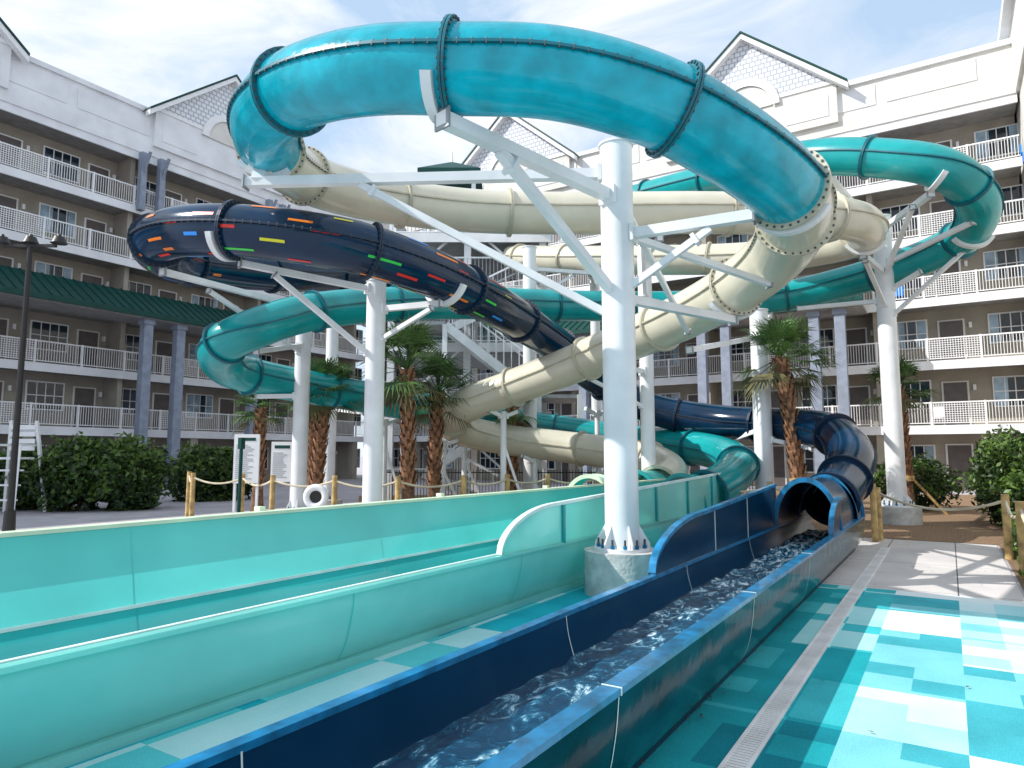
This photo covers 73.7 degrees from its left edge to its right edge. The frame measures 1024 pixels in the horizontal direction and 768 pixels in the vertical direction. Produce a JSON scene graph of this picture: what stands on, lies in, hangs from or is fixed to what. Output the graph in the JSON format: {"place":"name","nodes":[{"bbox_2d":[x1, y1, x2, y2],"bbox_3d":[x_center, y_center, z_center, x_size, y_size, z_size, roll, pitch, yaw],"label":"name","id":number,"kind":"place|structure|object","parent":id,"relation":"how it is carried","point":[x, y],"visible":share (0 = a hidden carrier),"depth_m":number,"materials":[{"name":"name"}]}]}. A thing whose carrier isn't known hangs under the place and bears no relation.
{"place":"outdoors","nodes":[
{"label":"outdoors","id":0,"kind":"place"},
{"bbox_2d":[0,0,1001,456],"label":"sky","id":1,"kind":"structure","parent":0,"point":[148,53],"materials":[{"name":"blue"}]},
{"bbox_2d":[0,457,1023,596],"bbox_3d":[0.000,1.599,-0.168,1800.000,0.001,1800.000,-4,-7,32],"label":"ground","id":2,"kind":"structure","parent":0,"point":[168,507],"depth_m":20.16,"materials":[{"name":"concrete"}]},
{"bbox_2d":[0,421,46,511],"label":"lifeguard chair","id":3,"kind":"object","parent":2,"relation":"on","point":[36,427],"visible":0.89,"depth_m":19.54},
{"bbox_2d":[0,234,67,530],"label":"street lamp","id":4,"kind":"object","parent":2,"relation":"on","point":[30,242],"visible":0.85,"depth_m":14.08,"materials":[{"name":"brown metal"}]},
{"bbox_2d":[0,431,179,511],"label":"hedge","id":5,"kind":"object","parent":2,"relation":"on","point":[88,474],"visible":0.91,"depth_m":19.93,"materials":[{"name":"green plant"}]},
{"bbox_2d":[0,50,373,480],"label":"walls","id":6,"kind":"structure","parent":2,"relation":"on","point":[42,103],"depth_m":34.31,"materials":[{"name":"beige paint"}]},
{"bbox_2d":[0,265,258,487],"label":"green awning","id":7,"kind":"object","parent":6,"relation":"attached to","point":[147,313],"visible":0.73,"depth_m":33.46,"materials":[{"name":"metal"}]},
{"bbox_2d":[0,17,282,196],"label":"roof gables","id":8,"kind":"object","parent":6,"relation":"on","point":[191,126],"visible":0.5,"depth_m":38.31,"materials":[{"name":"white paint"}]},
{"bbox_2d":[0,133,362,478],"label":"windows and doors","id":9,"kind":"structure","parent":6,"relation":"attached to","point":[116,394],"depth_m":35.30,"materials":[{"name":"clear glass"}]},
{"bbox_2d":[0,141,365,435],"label":"balcony railings","id":10,"kind":"object","parent":6,"relation":"attached to","point":[195,423],"visible":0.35,"depth_m":33.30,"materials":[{"name":"white metal"}]},
{"bbox_2d":[136,151,290,211],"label":"bracket posts","id":11,"kind":"object","parent":6,"relation":"attached to","point":[162,164],"visible":0.63,"depth_m":36.21,"materials":[{"name":"grey metal"}]},
{"bbox_2d":[168,441,251,501],"bbox_3d":[-10.941,3.216,25.107,3.056,2.255,3.262,-4,-7,32],"label":"hedge","id":12,"kind":"object","parent":2,"relation":"on","point":[210,464],"visible":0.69,"depth_m":24.29,"materials":[{"name":"green plant"}]},
{"bbox_2d":[237,438,244,512],"bbox_3d":[-6.000,2.186,15.054,0.120,2.000,0.100,-4,-7,32],"label":"shower post","id":13,"kind":"object","parent":2,"relation":"on","point":[241,444],"visible":0.68,"depth_m":15.05,"materials":[{"name":"green metal"}]},
{"bbox_2d":[232,434,260,512],"bbox_3d":[-6.800,2.363,17.461,0.650,2.150,0.096,0,-6,0],"label":"pool rules sign","id":14,"kind":"object","parent":2,"relation":"on","point":[251,460],"visible":0.87,"depth_m":17.46,"materials":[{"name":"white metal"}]},
{"bbox_2d":[230,393,291,511],"bbox_3d":[-6.979,1.720,18.888,1.933,3.727,1.703,0,-6,-1],"label":"palm tree","id":15,"kind":"object","parent":2,"relation":"on","point":[260,417],"visible":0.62,"depth_m":18.81,"materials":[{"name":"green plant"}]},
{"bbox_2d":[158,267,365,508],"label":"slide support column","id":16,"kind":"structure","parent":2,"relation":"on","point":[300,394],"depth_m":15.76,"materials":[{"name":"metal"}]},
{"bbox_2d":[270,442,291,501],"bbox_3d":[-5.750,2.421,17.052,0.550,1.950,0.096,0,-6,0],"label":"safety sign","id":17,"kind":"object","parent":2,"relation":"on","point":[281,454],"visible":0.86,"depth_m":17.06,"materials":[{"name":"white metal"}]},
{"bbox_2d":[287,404,316,484],"bbox_3d":[-6.351,1.716,22.012,2.174,4.389,1.956,-4,-7,32],"label":"palm tree","id":18,"kind":"object","parent":2,"relation":"on","point":[311,433],"visible":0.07,"depth_m":21.78,"materials":[{"name":"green plant"}]},
{"bbox_2d":[303,484,328,506],"bbox_3d":[-3.750,2.446,13.055,0.490,1.065,0.201,0,-6,0],"label":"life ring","id":19,"kind":"object","parent":2,"relation":"on","point":[315,494],"visible":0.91,"depth_m":13.01,"materials":[{"name":"white plastic"}]},
{"bbox_2d":[278,354,361,485],"bbox_3d":[-4.636,1.265,16.895,2.362,4.231,2.293,-4,-7,32],"label":"palm tree","id":20,"kind":"object","parent":2,"relation":"on","point":[320,440],"visible":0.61,"depth_m":16.78,"materials":[{"name":"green plant"}]},
{"bbox_2d":[65,585,590,767],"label":"splash pad","id":21,"kind":"object","parent":2,"relation":"on","point":[174,745],"depth_m":4.55,"materials":[{"name":"tile"}]},
{"bbox_2d":[0,473,724,767],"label":"mint slide flume","id":22,"kind":"object","parent":21,"relation":"on","point":[115,635],"visible":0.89,"depth_m":4.87,"materials":[{"name":"teal plastic"}]},
{"bbox_2d":[236,70,831,596],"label":"slide support column","id":23,"kind":"structure","parent":21,"relation":"on","point":[618,554],"depth_m":8.12,"materials":[{"name":"metal"}]},
{"bbox_2d":[323,328,363,505],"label":"slide support column","id":24,"kind":"structure","parent":2,"relation":"on","point":[332,336],"depth_m":20.32,"materials":[{"name":"metal"}]},
{"bbox_2d":[359,494,453,502],"bbox_3d":[1.874,3.683,19.736,12.744,0.001,19.853,1,-6,-11],"label":"mulch bed","id":25,"kind":"object","parent":2,"relation":"on","point":[360,499],"visible":0.14,"depth_m":26.63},
{"bbox_2d":[204,231,466,502],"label":"slide support column","id":26,"kind":"structure","parent":25,"relation":"on","point":[378,308],"depth_m":11.84,"materials":[{"name":"metal"}]},
{"bbox_2d":[126,199,876,525],"bbox_3d":[-0.244,-1.124,14.195,13.182,7.577,11.821,-4,-7,32],"label":"navy water slide","id":27,"kind":"object","parent":26,"relation":"on","point":[306,241],"visible":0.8,"depth_m":11.60,"materials":[{"name":"plastic"}]},
{"bbox_2d":[382,419,400,500],"bbox_3d":[-3.306,2.187,18.196,1.065,2.654,0.421,2,-6,-15],"label":"slide support strut","id":28,"kind":"object","parent":25,"relation":"on","point":[386,424],"visible":0.48,"depth_m":18.15,"materials":[{"name":"white metal"}]},
{"bbox_2d":[185,472,600,516],"bbox_3d":[-3.327,2.589,15.064,10.442,1.200,3.050,-1,-6,9],"label":"rope fence","id":29,"kind":"object","parent":25,"relation":"on","point":[190,493],"visible":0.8,"depth_m":14.38,"materials":[{"name":"brown wood"}]},
{"bbox_2d":[347,315,469,498],"bbox_3d":[-2.331,0.780,15.084,2.966,4.808,2.706,-4,-7,32],"label":"palm tree","id":30,"kind":"object","parent":25,"relation":"on","point":[413,340],"visible":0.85,"depth_m":14.87,"materials":[{"name":"green plant"}]},
{"bbox_2d":[392,350,480,496],"bbox_3d":[-1.759,1.194,16.157,2.395,4.212,2.489,-4,-7,32],"label":"palm tree","id":31,"kind":"object","parent":25,"relation":"on","point":[436,430],"visible":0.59,"depth_m":16.09,"materials":[{"name":"green plant"}]},
{"bbox_2d":[426,437,459,495],"bbox_3d":[-1.608,2.339,16.772,1.061,2.054,0.420,2,-6,-15],"label":"slide support strut","id":32,"kind":"object","parent":25,"relation":"on","point":[443,469],"visible":0.55,"depth_m":16.73,"materials":[{"name":"white metal"}]},
{"bbox_2d":[462,447,478,493],"bbox_3d":[-1.207,2.403,18.576,1.063,2.304,0.421,2,-6,-15],"label":"slide support strut","id":33,"kind":"object","parent":25,"relation":"on","point":[465,467],"visible":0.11,"depth_m":18.52,"materials":[{"name":"white metal"}]},
{"bbox_2d":[487,409,519,491],"bbox_3d":[-0.106,1.911,15.812,1.065,2.704,0.421,2,-6,-15],"label":"slide support strut","id":34,"kind":"object","parent":25,"relation":"on","point":[502,416],"visible":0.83,"depth_m":15.78,"materials":[{"name":"white metal"}]},
{"bbox_2d":[489,398,539,490],"bbox_3d":[0.003,1.678,18.354,1.974,3.699,1.677,-4,-7,32],"label":"palm tree","id":35,"kind":"object","parent":25,"relation":"on","point":[513,420],"visible":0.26,"depth_m":18.25,"materials":[{"name":"green plant"}]},
{"bbox_2d":[520,454,540,488],"bbox_3d":[0.689,2.663,17.944,1.056,1.654,0.419,2,-6,-15],"label":"slide support strut","id":36,"kind":"object","parent":25,"relation":"on","point":[534,461],"visible":0.54,"depth_m":17.89,"materials":[{"name":"white metal"}]},
{"bbox_2d":[522,245,590,489],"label":"slide support column","id":37,"kind":"structure","parent":25,"relation":"on","point":[529,355],"depth_m":19.21,"materials":[{"name":"metal"}]},
{"bbox_2d":[386,470,776,500],"bbox_3d":[1.846,3.086,19.796,11.708,1.200,0.040,0,-6,0],"label":"metal picket fence","id":38,"kind":"object","parent":25,"relation":"on","point":[538,472],"visible":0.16,"depth_m":19.82,"materials":[{"name":"brown metal"}]},
{"bbox_2d":[583,406,602,480],"bbox_3d":[2.394,2.073,18.309,1.066,2.904,0.421,2,-6,-15],"label":"slide support strut","id":39,"kind":"object","parent":25,"relation":"on","point":[597,414],"visible":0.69,"depth_m":18.32,"materials":[{"name":"white metal"}]},
{"bbox_2d":[588,275,601,483],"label":"slide support column","id":40,"kind":"structure","parent":25,"relation":"on","point":[595,328],"depth_m":21.14,"materials":[{"name":"metal"}]},
{"bbox_2d":[384,151,582,500],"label":"slide stair tower","id":41,"kind":"structure","parent":2,"relation":"on","point":[496,357],"depth_m":21.98,"materials":[{"name":"white metal"}]},
{"bbox_2d":[161,474,865,767],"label":"blue slide flume","id":42,"kind":"object","parent":2,"relation":"on","point":[635,714],"visible":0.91,"depth_m":3.73,"materials":[{"name":"blue plastic"}]},
{"bbox_2d":[373,529,827,767],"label":"flume water","id":43,"kind":"structure","parent":42,"relation":"in","point":[476,738],"depth_m":3.86,"materials":[{"name":"liquid"}]},
{"bbox_2d":[569,469,669,485],"bbox_3d":[1.474,2.204,12.070,1.240,1.340,6.220,-4,-7,32],"label":"sand slide flume","id":44,"kind":"object","parent":2,"relation":"on","point":[647,475],"visible":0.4,"depth_m":13.11,"materials":[{"name":"beige plastic"}]},
{"bbox_2d":[587,235,663,479],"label":"slide support column","id":45,"kind":"structure","parent":2,"relation":"on","point":[645,371],"depth_m":14.51,"materials":[{"name":"metal"}]},
{"bbox_2d":[226,14,889,480],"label":"sand and turquoise water slide","id":46,"kind":"structure","parent":45,"relation":"on","point":[740,150],"depth_m":7.08,"materials":[{"name":"plastic"}]},
{"bbox_2d":[381,38,1023,489],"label":"walls","id":47,"kind":"structure","parent":2,"relation":"on","point":[963,96],"depth_m":32.17,"materials":[{"name":"beige paint"}]},
{"bbox_2d":[385,294,866,484],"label":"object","id":48,"kind":"object","parent":47,"relation":"attached to","point":[577,329],"visible":0.09,"depth_m":32.56,"materials":[{"name":"metal"}]},
{"bbox_2d":[461,31,848,191],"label":"roof gables","id":49,"kind":"object","parent":47,"relation":"on","point":[791,93],"visible":0.34,"depth_m":35.83,"materials":[{"name":"beige paint"}]},
{"bbox_2d":[384,123,1023,490],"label":"windows and doors","id":50,"kind":"structure","parent":47,"relation":"attached to","point":[1004,388],"depth_m":32.60,"materials":[{"name":"clear glass"}]},
{"bbox_2d":[384,134,1023,435],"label":"balcony railings","id":51,"kind":"object","parent":47,"relation":"attached to","point":[397,425],"visible":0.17,"depth_m":30.91,"materials":[{"name":"white metal"}]},
{"bbox_2d":[685,308,813,488],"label":"slide support column","id":52,"kind":"structure","parent":2,"relation":"on","point":[764,438],"depth_m":15.24,"materials":[{"name":"metal"}]},
{"bbox_2d":[638,584,896,767],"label":"splash pad border","id":53,"kind":"object","parent":2,"relation":"on","point":[807,732],"visible":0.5,"depth_m":4.57,"materials":[{"name":"teal tile"}]},
{"bbox_2d":[723,482,878,541],"bbox_3d":[5.502,2.477,13.425,2.958,1.080,0.474,-2,-6,19],"label":"rope fence","id":54,"kind":"object","parent":2,"relation":"on","point":[874,518],"visible":0.23,"depth_m":12.77,"materials":[{"name":"brown wood"}]},
{"bbox_2d":[742,489,1023,589],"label":"mulch bed","id":55,"kind":"object","parent":2,"relation":"on","point":[973,526],"visible":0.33,"depth_m":15.10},
{"bbox_2d":[723,310,850,520],"bbox_3d":[6.029,0.743,15.046,2.410,4.906,2.733,1,-6,-9],"label":"palm tree","id":56,"kind":"object","parent":55,"relation":"on","point":[779,372],"visible":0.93,"depth_m":14.86,"materials":[{"name":"green plant"}]},
{"bbox_2d":[796,169,994,525],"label":"slide support column","id":57,"kind":"structure","parent":55,"relation":"on","point":[884,260],"depth_m":16.28,"materials":[{"name":"metal"}]},
{"bbox_2d":[195,134,1003,500],"bbox_3d":[2.047,-1.728,17.936,17.391,9.578,9.429,0,-6,1],"label":"teal water slide","id":58,"kind":"object","parent":57,"relation":"on","point":[969,188],"visible":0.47,"depth_m":14.98,"materials":[{"name":"teal plastic"}]},
{"bbox_2d":[859,354,947,514],"bbox_3d":[10.862,1.384,19.000,2.359,4.457,2.073,-4,-7,32],"label":"palm tree","id":59,"kind":"object","parent":55,"relation":"on","point":[906,369],"visible":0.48,"depth_m":18.82,"materials":[{"name":"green plant"}]},
{"bbox_2d":[873,452,965,509],"bbox_3d":[13.015,2.439,18.218,3.464,2.314,7.670,1,-6,-13],"label":"shrub","id":60,"kind":"object","parent":55,"relation":"on","point":[931,481],"visible":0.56,"depth_m":20.03,"materials":[{"name":"green plant"}]},
{"bbox_2d":[876,487,1023,578],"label":"rope fence","id":61,"kind":"object","parent":55,"relation":"on","point":[1007,514],"visible":0.95,"depth_m":10.63,"materials":[{"name":"brown wood"}]},
{"bbox_2d":[951,424,1023,526],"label":"shrub","id":62,"kind":"object","parent":55,"relation":"on","point":[995,460],"visible":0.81,"depth_m":15.53,"materials":[{"name":"green plant"}]},
{"bbox_2d":[999,510,1023,575],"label":"groundcover plants","id":63,"kind":"object","parent":55,"relation":"on","point":[1014,538],"visible":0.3,"depth_m":10.73,"materials":[{"name":"green plant"}]},
{"bbox_2d":[822,538,1023,601],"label":"walkway","id":64,"kind":"structure","parent":2,"relation":"on","point":[935,567],"depth_m":9.55,"materials":[{"name":"concrete"}]},
{"bbox_2d":[827,591,1023,767],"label":"splash pad","id":65,"kind":"object","parent":2,"relation":"on","point":[917,703],"visible":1,"depth_m":4.67,"materials":[{"name":"tile"}]},
{"bbox_2d":[717,547,890,767],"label":"drain grate","id":66,"kind":"object","parent":65,"relation":"on","point":[749,745],"visible":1,"depth_m":4.74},
{"bbox_2d":[997,0,1023,220],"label":"side wing","id":67,"kind":"structure","parent":2,"relation":"on","point":[1011,24],"depth_m":29.36,"materials":[{"name":"white paint"}]},
{"bbox_2d":[593,468,603,474],"bbox_3d":[2.483,2.753,17.129,1.044,1.304,0.416,2,-6,-15],"label":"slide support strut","id":68,"kind":"object","parent":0,"point":[596,470],"visible":0.08,"depth_m":16.94,"materials":[{"name":"white metal"}]}
]}

